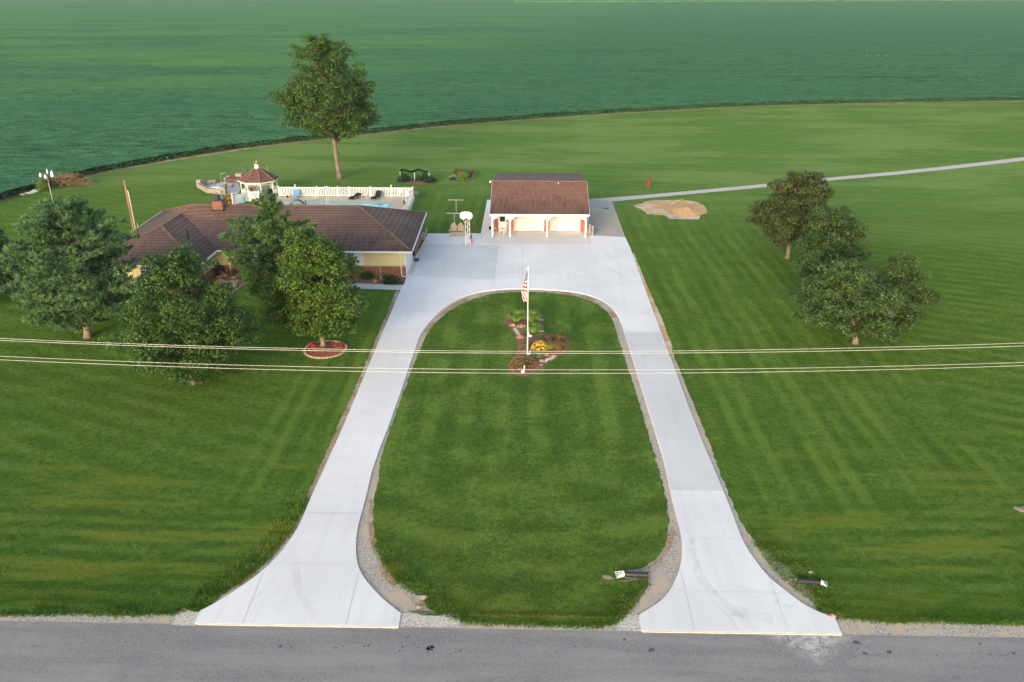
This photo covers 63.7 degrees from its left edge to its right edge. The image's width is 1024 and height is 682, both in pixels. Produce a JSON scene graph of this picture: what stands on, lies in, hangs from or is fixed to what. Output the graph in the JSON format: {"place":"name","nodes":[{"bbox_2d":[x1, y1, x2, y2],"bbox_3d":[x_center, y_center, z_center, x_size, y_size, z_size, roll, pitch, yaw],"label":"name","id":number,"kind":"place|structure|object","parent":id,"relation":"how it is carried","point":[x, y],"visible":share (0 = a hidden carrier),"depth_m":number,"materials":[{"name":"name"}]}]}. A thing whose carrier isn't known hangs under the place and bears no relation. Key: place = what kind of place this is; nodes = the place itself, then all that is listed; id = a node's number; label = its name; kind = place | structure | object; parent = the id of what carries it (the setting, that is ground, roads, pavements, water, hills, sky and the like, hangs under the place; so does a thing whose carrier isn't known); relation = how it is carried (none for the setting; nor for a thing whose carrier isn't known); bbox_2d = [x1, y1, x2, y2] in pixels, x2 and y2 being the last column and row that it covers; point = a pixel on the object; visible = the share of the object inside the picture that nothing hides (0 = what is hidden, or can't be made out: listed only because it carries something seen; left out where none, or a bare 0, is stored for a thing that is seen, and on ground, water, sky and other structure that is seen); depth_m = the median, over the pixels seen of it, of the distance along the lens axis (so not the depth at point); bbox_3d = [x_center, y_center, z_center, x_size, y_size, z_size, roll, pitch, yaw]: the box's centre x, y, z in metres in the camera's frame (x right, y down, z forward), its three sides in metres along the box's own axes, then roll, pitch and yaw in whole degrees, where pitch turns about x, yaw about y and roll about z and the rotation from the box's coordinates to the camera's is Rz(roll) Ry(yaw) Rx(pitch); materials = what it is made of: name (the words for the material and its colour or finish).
{"place":"outdoors","nodes":[
{"label":"outdoors","id":0,"kind":"place"},
{"bbox_2d":[206,182,239,193],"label":"fire pit patio","id":1,"kind":"structure","parent":0,"point":[235,189],"depth_m":122.48,"materials":[{"name":"concrete"}]},
{"bbox_2d":[226,174,239,182],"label":"counter","id":2,"kind":"object","parent":1,"relation":"on","point":[232,178],"visible":0.79,"depth_m":124.49,"materials":[{"name":"brown paint"}]},
{"bbox_2d":[409,244,498,279],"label":"driveway","id":3,"kind":"structure","parent":0,"point":[480,262],"depth_m":89.62,"materials":[{"name":"concrete"}]},
{"bbox_2d":[460,212,473,245],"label":"basketball goal","id":4,"kind":"object","parent":3,"relation":"on","point":[466,216],"visible":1,"depth_m":94.29,"materials":[{"name":"white paint"}]},
{"bbox_2d":[463,169,475,176],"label":"ornamental grass","id":5,"kind":"object","parent":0,"point":[470,171],"depth_m":128.27,"materials":[{"name":"plant"}]},
{"bbox_2d":[0,338,1013,351],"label":"power line","id":6,"kind":"object","parent":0,"point":[539,351],"visible":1,"depth_m":26.96,"materials":[{"name":"metal"}]},
{"bbox_2d":[0,340,1014,353],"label":"power line","id":7,"kind":"object","parent":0,"point":[541,353],"visible":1,"depth_m":26.55,"materials":[{"name":"metal"}]},
{"bbox_2d":[0,97,1023,624],"bbox_3d":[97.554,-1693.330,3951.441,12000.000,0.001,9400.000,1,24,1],"label":"ground","id":8,"kind":"structure","parent":0,"point":[958,233],"depth_m":65.56,"materials":[{"name":"green plant"}]},
{"bbox_2d":[0,228,25,292],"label":"shade tree","id":9,"kind":"object","parent":8,"relation":"on","point":[3,278],"visible":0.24,"depth_m":77.58,"materials":[{"name":"green plant"}]},
{"bbox_2d":[39,169,53,200],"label":"purple martin gourd rack","id":10,"kind":"object","parent":8,"relation":"on","point":[47,177],"visible":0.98,"depth_m":108.86,"materials":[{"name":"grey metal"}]},
{"bbox_2d":[34,169,97,187],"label":"brush pile","id":11,"kind":"object","parent":8,"relation":"on","point":[64,179],"visible":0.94,"depth_m":122.85,"materials":[{"name":"brown plant"}]},
{"bbox_2d":[0,193,150,338],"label":"pine tree","id":12,"kind":"object","parent":8,"relation":"on","point":[54,229],"visible":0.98,"depth_m":66.22,"materials":[{"name":"green plant"}]},
{"bbox_2d":[122,179,135,229],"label":"utility pole","id":13,"kind":"object","parent":8,"relation":"on","point":[129,206],"visible":0.88,"depth_m":96.35,"materials":[{"name":"brown wood"}]},
{"bbox_2d":[98,241,268,386],"bbox_3d":[-24.196,-1.740,60.543,10.166,10.772,10.615,21,31,40],"label":"shade tree","id":14,"kind":"object","parent":8,"relation":"on","point":[182,323],"visible":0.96,"depth_m":58.94,"materials":[{"name":"green plant"}]},
{"bbox_2d":[197,183,219,193],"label":"stone wall","id":15,"kind":"structure","parent":8,"relation":"on","point":[204,188],"depth_m":118.69,"materials":[{"name":"stone"}]},
{"bbox_2d":[202,179,214,184],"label":"stone wall","id":16,"kind":"structure","parent":8,"relation":"on","point":[207,182],"depth_m":123.49,"materials":[{"name":"stone"}]},
{"bbox_2d":[219,185,226,193],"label":"stone pillar","id":17,"kind":"structure","parent":8,"relation":"on","point":[223,188],"depth_m":117.95,"materials":[{"name":"stone"}]},
{"bbox_2d":[226,192,235,203],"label":"flowering plant","id":18,"kind":"object","parent":8,"relation":"on","point":[228,198],"visible":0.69,"depth_m":112.89,"materials":[{"name":"plant"}]},
{"bbox_2d":[231,189,249,203],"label":"picket fence","id":19,"kind":"object","parent":8,"relation":"on","point":[236,197],"visible":0.96,"depth_m":112.77,"materials":[{"name":"white paint"}]},
{"bbox_2d":[248,191,258,200],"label":"picket fence","id":20,"kind":"object","parent":8,"relation":"on","point":[254,195],"visible":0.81,"depth_m":113.89,"materials":[{"name":"white paint"}]},
{"bbox_2d":[237,162,278,198],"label":"gazebo","id":21,"kind":"object","parent":8,"relation":"on","point":[256,176],"visible":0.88,"depth_m":115.06,"materials":[{"name":"beige paint"}]},
{"bbox_2d":[94,190,426,290],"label":"house","id":22,"kind":"structure","parent":8,"relation":"on","point":[374,239],"depth_m":86.81,"materials":[{"name":"brick"}]},
{"bbox_2d":[139,267,149,279],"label":"window","id":23,"kind":"structure","parent":22,"relation":"in","point":[142,271],"depth_m":80.45,"materials":[{"name":"white paint"}]},
{"bbox_2d":[406,253,412,273],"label":"garage door","id":24,"kind":"structure","parent":22,"relation":"in","point":[409,256],"depth_m":87.05,"materials":[{"name":"white paint"}]},
{"bbox_2d":[218,191,340,299],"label":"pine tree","id":25,"kind":"object","parent":8,"relation":"on","point":[275,225],"visible":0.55,"depth_m":72.57,"materials":[{"name":"green plant"}]},
{"bbox_2d":[206,290,399,606],"bbox_3d":[-11.857,3.882,61.100,2.653,0.001,45.910,2,24,4],"label":"soil strip","id":26,"kind":"object","parent":8,"relation":"on","point":[335,435],"visible":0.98,"depth_m":53.78,"materials":[{"name":"brown soil"}]},
{"bbox_2d":[213,275,404,284],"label":"house bed","id":27,"kind":"object","parent":8,"relation":"on","point":[359,280],"visible":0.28,"depth_m":84.37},
{"bbox_2d":[214,264,226,276],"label":"flowering plant","id":28,"kind":"object","parent":27,"relation":"on","point":[219,269],"visible":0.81,"depth_m":85.01,"materials":[{"name":"green plant"}]},
{"bbox_2d":[218,275,244,294],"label":"bed gravel","id":29,"kind":"structure","parent":27,"relation":"on","point":[241,284],"depth_m":83.51,"materials":[{"name":"gravel"}]},
{"bbox_2d":[226,268,241,278],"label":"shrub","id":30,"kind":"object","parent":27,"relation":"on","point":[231,274],"visible":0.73,"depth_m":84.59,"materials":[{"name":"green plant"}]},
{"bbox_2d":[360,271,374,279],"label":"shrub","id":31,"kind":"object","parent":27,"relation":"on","point":[365,274],"visible":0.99,"depth_m":84.55,"materials":[{"name":"green plant"}]},
{"bbox_2d":[376,266,384,278],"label":"bird bath","id":32,"kind":"object","parent":27,"relation":"on","point":[380,272],"visible":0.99,"depth_m":84.19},
{"bbox_2d":[382,274,399,284],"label":"shrub","id":33,"kind":"object","parent":27,"relation":"on","point":[394,280],"visible":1,"depth_m":82.93,"materials":[{"name":"green plant"}]},
{"bbox_2d":[264,32,381,178],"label":"tall shade tree","id":34,"kind":"object","parent":8,"relation":"on","point":[310,90],"visible":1,"depth_m":119.89,"materials":[{"name":"green plant"}]},
{"bbox_2d":[303,340,347,358],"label":"tree ring","id":35,"kind":"object","parent":8,"relation":"on","point":[332,351],"visible":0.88,"depth_m":67.90,"materials":[{"name":"soil"}]},
{"bbox_2d":[308,342,317,347],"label":"flowering plant","id":36,"kind":"object","parent":35,"relation":"on","point":[311,344],"visible":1,"depth_m":68.64,"materials":[{"name":"red plant"}]},
{"bbox_2d":[255,226,371,346],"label":"maple tree","id":37,"kind":"object","parent":35,"relation":"in","point":[308,287],"visible":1,"depth_m":65.12,"materials":[{"name":"green plant"}]},
{"bbox_2d":[334,342,344,347],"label":"flowering plant","id":38,"kind":"object","parent":35,"relation":"on","point":[337,344],"visible":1,"depth_m":68.66,"materials":[{"name":"red plant"}]},
{"bbox_2d":[259,196,413,208],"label":"pool deck","id":39,"kind":"structure","parent":8,"relation":"on","point":[397,202],"depth_m":114.62,"materials":[{"name":"concrete"}]},
{"bbox_2d":[291,189,298,198],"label":"sun lounger","id":40,"kind":"object","parent":39,"relation":"on","point":[295,193],"visible":0.99,"depth_m":115.91,"materials":[{"name":"blue fabric"}]},
{"bbox_2d":[284,203,391,207],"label":"swimming pool","id":41,"kind":"structure","parent":39,"relation":"in","point":[385,205],"depth_m":112.62,"materials":[{"name":"liquid"}]},
{"bbox_2d":[278,184,413,196],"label":"picket fence","id":42,"kind":"object","parent":39,"relation":"on","point":[340,190],"visible":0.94,"depth_m":116.31,"materials":[{"name":"white paint"}]},
{"bbox_2d":[348,193,361,198],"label":"sun lounger","id":43,"kind":"object","parent":39,"relation":"on","point":[355,195],"visible":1,"depth_m":115.35,"materials":[{"name":"black wicker"}]},
{"bbox_2d":[370,190,381,198],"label":"sun lounger","id":44,"kind":"object","parent":39,"relation":"on","point":[377,194],"visible":1,"depth_m":115.46,"materials":[{"name":"black wicker"}]},
{"bbox_2d":[403,187,413,209],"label":"picket fence","id":45,"kind":"object","parent":39,"relation":"on","point":[409,200],"visible":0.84,"depth_m":111.90,"materials":[{"name":"white paint"}]},
{"bbox_2d":[351,283,402,289],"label":"front walk","id":46,"kind":"structure","parent":8,"relation":"on","point":[378,286],"depth_m":82.43,"materials":[{"name":"concrete"}]},
{"bbox_2d":[399,180,436,184],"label":"trellis bed","id":47,"kind":"object","parent":8,"relation":"on","point":[418,182],"visible":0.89,"depth_m":125.06,"materials":[{"name":"soil"}]},
{"bbox_2d":[396,172,410,182],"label":"rose bush","id":48,"kind":"object","parent":47,"relation":"on","point":[405,179],"visible":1,"depth_m":125.24,"materials":[{"name":"green plant"}]},
{"bbox_2d":[400,168,427,180],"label":"rose trellis","id":49,"kind":"object","parent":47,"relation":"on","point":[413,170],"visible":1,"depth_m":125.28,"materials":[{"name":"white paint"}]},
{"bbox_2d":[411,174,423,180],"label":"rose bush","id":50,"kind":"object","parent":47,"relation":"on","point":[418,177],"visible":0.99,"depth_m":126.12,"materials":[{"name":"green plant"}]},
{"bbox_2d":[421,172,429,180],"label":"rose bush","id":51,"kind":"object","parent":47,"relation":"on","point":[424,175],"visible":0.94,"depth_m":125.86,"materials":[{"name":"green plant"}]},
{"bbox_2d":[423,175,436,182],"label":"rose bush","id":52,"kind":"object","parent":47,"relation":"on","point":[429,180],"visible":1,"depth_m":124.79,"materials":[{"name":"green plant"}]},
{"bbox_2d":[448,175,474,179],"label":"daylily bed","id":53,"kind":"object","parent":8,"relation":"on","point":[473,176],"visible":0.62,"depth_m":128.24,"materials":[{"name":"soil"}]},
{"bbox_2d":[456,171,469,180],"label":"daylily","id":54,"kind":"object","parent":53,"relation":"on","point":[462,175],"visible":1,"depth_m":126.09,"materials":[{"name":"plant"}]},
{"bbox_2d":[0,496,1023,630],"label":"grass tufts","id":55,"kind":"object","parent":8,"relation":"on","point":[122,613],"visible":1,"depth_m":39.83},
{"bbox_2d":[0,608,1023,637],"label":"gravel shoulder","id":56,"kind":"object","parent":8,"relation":"on","point":[849,627],"visible":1,"depth_m":39.03},
{"bbox_2d":[0,97,1023,201],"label":"soil edge","id":57,"kind":"object","parent":8,"relation":"on","point":[226,150],"visible":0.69,"depth_m":174.51,"materials":[{"name":"brown soil"}]},
{"bbox_2d":[34,178,49,191],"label":"shrub","id":58,"kind":"object","parent":57,"relation":"on","point":[42,185],"visible":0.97,"depth_m":119.78,"materials":[{"name":"green plant"}]},
{"bbox_2d":[356,289,681,630],"bbox_3d":[0.667,4.219,60.326,18.602,0.001,46.855,1,24,1],"label":"gravel bed","id":59,"kind":"object","parent":8,"relation":"on","point":[663,574],"visible":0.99,"depth_m":43.78,"materials":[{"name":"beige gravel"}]},
{"bbox_2d":[172,609,640,630],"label":"pale gravel","id":60,"kind":"structure","parent":59,"relation":"on","point":[628,623],"depth_m":39.38,"materials":[{"name":"gravel"}]},
{"bbox_2d":[615,570,647,577],"bbox_3d":[6.127,11.950,42.258,1.677,0.375,0.530,1,24,1],"label":"culvert","id":61,"kind":"object","parent":59,"relation":"on","point":[634,574],"visible":1,"depth_m":42.17,"materials":[{"name":"black plastic"}]},
{"bbox_2d":[489,173,589,236],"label":"garage","id":62,"kind":"structure","parent":8,"relation":"on","point":[548,202],"depth_m":99.82,"materials":[{"name":"brick"}]},
{"bbox_2d":[498,216,506,230],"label":"door","id":63,"kind":"structure","parent":62,"relation":"in","point":[502,220],"depth_m":100.00,"materials":[{"name":"white paint"}]},
{"bbox_2d":[514,216,543,231],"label":"garage door","id":64,"kind":"structure","parent":62,"relation":"in","point":[521,223],"depth_m":100.05,"materials":[{"name":"beige paint"}]},
{"bbox_2d":[550,217,580,231],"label":"garage door","id":65,"kind":"structure","parent":62,"relation":"in","point":[557,224],"depth_m":99.98,"materials":[{"name":"beige paint"}]},
{"bbox_2d":[588,199,624,236],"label":"asphalt pad","id":66,"kind":"object","parent":8,"relation":"on","point":[605,222],"visible":0.83,"depth_m":105.64,"materials":[{"name":"asphalt"}]},
{"bbox_2d":[646,179,650,186],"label":"burn barrel","id":67,"kind":"object","parent":8,"relation":"on","point":[648,182],"visible":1,"depth_m":122.56,"materials":[{"name":"metal"}]},
{"bbox_2d":[632,253,672,354],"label":"clay strip","id":68,"kind":"object","parent":8,"relation":"on","point":[662,326],"visible":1,"depth_m":75.34,"materials":[{"name":"soil"}]},
{"bbox_2d":[633,200,706,218],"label":"dirt patch","id":69,"kind":"object","parent":8,"relation":"on","point":[658,207],"visible":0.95,"depth_m":111.26,"materials":[{"name":"soil"}]},
{"bbox_2d":[671,205,700,216],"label":"dirt mound","id":70,"kind":"object","parent":69,"relation":"on","point":[685,210],"visible":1,"depth_m":108.91,"materials":[{"name":"sand"}]},
{"bbox_2d":[670,353,826,614],"bbox_3d":[13.013,7.158,53.590,2.745,0.001,30.820,-2,24,-4],"label":"gravel strip","id":71,"kind":"object","parent":8,"relation":"on","point":[756,553],"visible":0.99,"depth_m":44.95,"materials":[{"name":"beige gravel"}]},
{"bbox_2d":[513,0,1020,1],"bbox_3d":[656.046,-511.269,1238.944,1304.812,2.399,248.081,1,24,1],"label":"maize field","id":72,"kind":"structure","parent":8,"relation":"on","point":[766,0],"depth_m":1197.68,"materials":[{"name":"plant"}]},
{"bbox_2d":[745,170,835,258],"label":"shade tree","id":73,"kind":"object","parent":8,"relation":"on","point":[785,219],"visible":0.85,"depth_m":87.03,"materials":[{"name":"green plant"}]},
{"bbox_2d":[590,157,1023,200],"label":"gravel lane","id":74,"kind":"structure","parent":8,"relation":"on","point":[827,179],"depth_m":127.60,"materials":[{"name":"gravel"}]},
{"bbox_2d":[797,578,827,586],"bbox_3d":[15.240,12.200,41.752,1.496,0.308,0.430,4,24,10],"label":"culvert","id":75,"kind":"object","parent":8,"relation":"on","point":[811,581],"visible":1,"depth_m":41.72,"materials":[{"name":"black plastic"}]},
{"bbox_2d":[787,205,875,280],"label":"shade tree","id":76,"kind":"object","parent":8,"relation":"on","point":[833,241],"visible":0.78,"depth_m":79.55,"materials":[{"name":"green plant"}]},
{"bbox_2d":[789,257,908,344],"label":"shade tree","id":77,"kind":"object","parent":8,"relation":"on","point":[843,296],"visible":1,"depth_m":66.27,"materials":[{"name":"green plant"}]},
{"bbox_2d":[872,251,941,330],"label":"shade tree","id":78,"kind":"object","parent":8,"relation":"on","point":[900,269],"visible":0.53,"depth_m":69.94,"materials":[{"name":"green plant"}]},
{"bbox_2d":[1013,506,1023,511],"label":"stone","id":79,"kind":"object","parent":8,"relation":"on","point":[1020,508],"visible":1,"depth_m":47.66,"materials":[{"name":"stone"}]},
{"bbox_2d":[0,0,1023,199],"bbox_3d":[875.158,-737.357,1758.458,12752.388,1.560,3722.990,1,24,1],"label":"soybean field","id":80,"kind":"structure","parent":0,"point":[87,84],"depth_m":300.66,"materials":[{"name":"green plant"}]},
{"bbox_2d":[0,621,1023,681],"bbox_3d":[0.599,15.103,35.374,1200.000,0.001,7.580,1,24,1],"label":"road","id":81,"kind":"structure","parent":0,"point":[32,651],"depth_m":37.30,"materials":[{"name":"grey asphalt"}]},
{"bbox_2d":[197,623,841,635],"bbox_3d":[0.234,13.579,38.821,30.300,0.070,0.055,1,24,1],"label":"expansion strip","id":82,"kind":"object","parent":81,"relation":"on","point":[397,627],"visible":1,"depth_m":38.91,"materials":[{"name":"concrete"}]},
{"bbox_2d":[279,637,1014,660],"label":"oil stains","id":83,"kind":"object","parent":81,"relation":"on","point":[430,648],"visible":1,"depth_m":37.74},
{"bbox_2d":[750,634,866,669],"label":"dust patch","id":84,"kind":"object","parent":81,"relation":"on","point":[807,651],"visible":1,"depth_m":37.79,"materials":[{"name":"grey asphalt"}]},
{"bbox_2d":[2,356,1023,369],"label":"power line","id":85,"kind":"object","parent":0,"point":[516,369],"visible":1,"depth_m":27.26,"materials":[{"name":"metal"}]},
{"bbox_2d":[195,200,841,633],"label":"concrete driveway","id":86,"kind":"structure","parent":0,"point":[311,572],"depth_m":46.25,"materials":[{"name":"grey concrete"}]},
{"bbox_2d":[449,223,464,234],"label":"double chair","id":87,"kind":"object","parent":86,"relation":"on","point":[461,228],"visible":0.99,"depth_m":98.98,"materials":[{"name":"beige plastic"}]},
{"bbox_2d":[242,234,787,628],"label":"slab joints","id":88,"kind":"object","parent":86,"relation":"on","point":[406,371],"visible":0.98,"depth_m":47.19,"materials":[{"name":"concrete"}]},
{"bbox_2d":[625,332,721,490],"bbox_3d":[11.192,4.081,60.471,3.342,0.001,24.296,1,24,1],"label":"grey driveway bay","id":89,"kind":"object","parent":86,"relation":"on","point":[687,462],"visible":1,"depth_m":57.45,"materials":[{"name":"concrete"}]},
{"bbox_2d":[13,360,1023,373],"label":"power line","id":90,"kind":"object","parent":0,"point":[536,373],"visible":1,"depth_m":26.83,"materials":[{"name":"metal"}]},
{"bbox_2d":[373,292,669,625],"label":"island lawn","id":91,"kind":"structure","parent":0,"point":[518,465],"depth_m":51.46,"materials":[{"name":"green plant"}]},
{"bbox_2d":[418,595,427,599],"bbox_3d":[-4.398,12.669,40.835,0.549,0.142,0.312,1,24,1],"label":"stone","id":92,"kind":"object","parent":91,"relation":"on","point":[422,597],"visible":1,"depth_m":40.77,"materials":[{"name":"stone"}]},
{"bbox_2d":[504,317,567,375],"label":"garden bed","id":93,"kind":"object","parent":91,"relation":"on","point":[519,353],"visible":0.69,"depth_m":68.16,"materials":[{"name":"soil"}]},
{"bbox_2d":[507,309,526,321],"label":"daylily","id":94,"kind":"object","parent":93,"relation":"on","point":[515,315],"visible":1,"depth_m":73.78,"materials":[{"name":"plant"}]},
{"bbox_2d":[509,355,537,369],"bbox_3d":[0.871,1.579,65.194,2.418,1.069,1.501,1,24,1],"label":"barberry bush","id":95,"kind":"object","parent":93,"relation":"on","point":[526,362],"visible":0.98,"depth_m":64.95,"materials":[{"name":"red plant"}]},
{"bbox_2d":[518,339,534,348],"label":"flowering plant","id":96,"kind":"object","parent":93,"relation":"on","point":[525,344],"visible":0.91,"depth_m":68.66,"materials":[{"name":"brown plant"}]},
{"bbox_2d":[525,266,528,354],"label":"flagpole","id":97,"kind":"object","parent":93,"relation":"on","point":[527,317],"visible":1,"depth_m":66.11,"materials":[{"name":"metal"}]},
{"bbox_2d":[521,270,527,301],"bbox_3d":[0.996,-4.340,64.895,0.499,2.623,0.195,1,24,1],"label":"flag","id":98,"kind":"object","parent":97,"relation":"hanging from","point":[524,292],"visible":1,"depth_m":65.00,"materials":[{"name":"fabric"}]},
{"bbox_2d":[524,309,540,321],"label":"daylily","id":99,"kind":"object","parent":93,"relation":"on","point":[533,315],"visible":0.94,"depth_m":73.70,"materials":[{"name":"plant"}]},
{"bbox_2d":[524,321,542,333],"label":"daylily","id":100,"kind":"object","parent":93,"relation":"on","point":[533,328],"visible":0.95,"depth_m":71.21,"materials":[{"name":"plant"}]},
{"bbox_2d":[533,352,543,357],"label":"ornamental grass","id":101,"kind":"object","parent":93,"relation":"on","point":[538,355],"depth_m":66.63,"materials":[{"name":"plant"}]},
{"bbox_2d":[531,340,548,350],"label":"flowering plant","id":102,"kind":"object","parent":93,"relation":"on","point":[541,345],"visible":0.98,"depth_m":68.15,"materials":[{"name":"yellow plant"}]},
{"bbox_2d":[544,332,571,350],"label":"ornamental grass","id":103,"kind":"object","parent":93,"relation":"on","point":[558,342],"depth_m":67.99,"materials":[{"name":"plant"}]},
{"bbox_2d":[602,560,661,581],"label":"culvert soil","id":104,"kind":"structure","parent":91,"relation":"on","point":[646,569],"depth_m":42.68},
{"bbox_2d":[488,232,590,243],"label":"garage porch floor","id":105,"kind":"structure","parent":0,"point":[551,238],"depth_m":97.62,"materials":[{"name":"concrete"}]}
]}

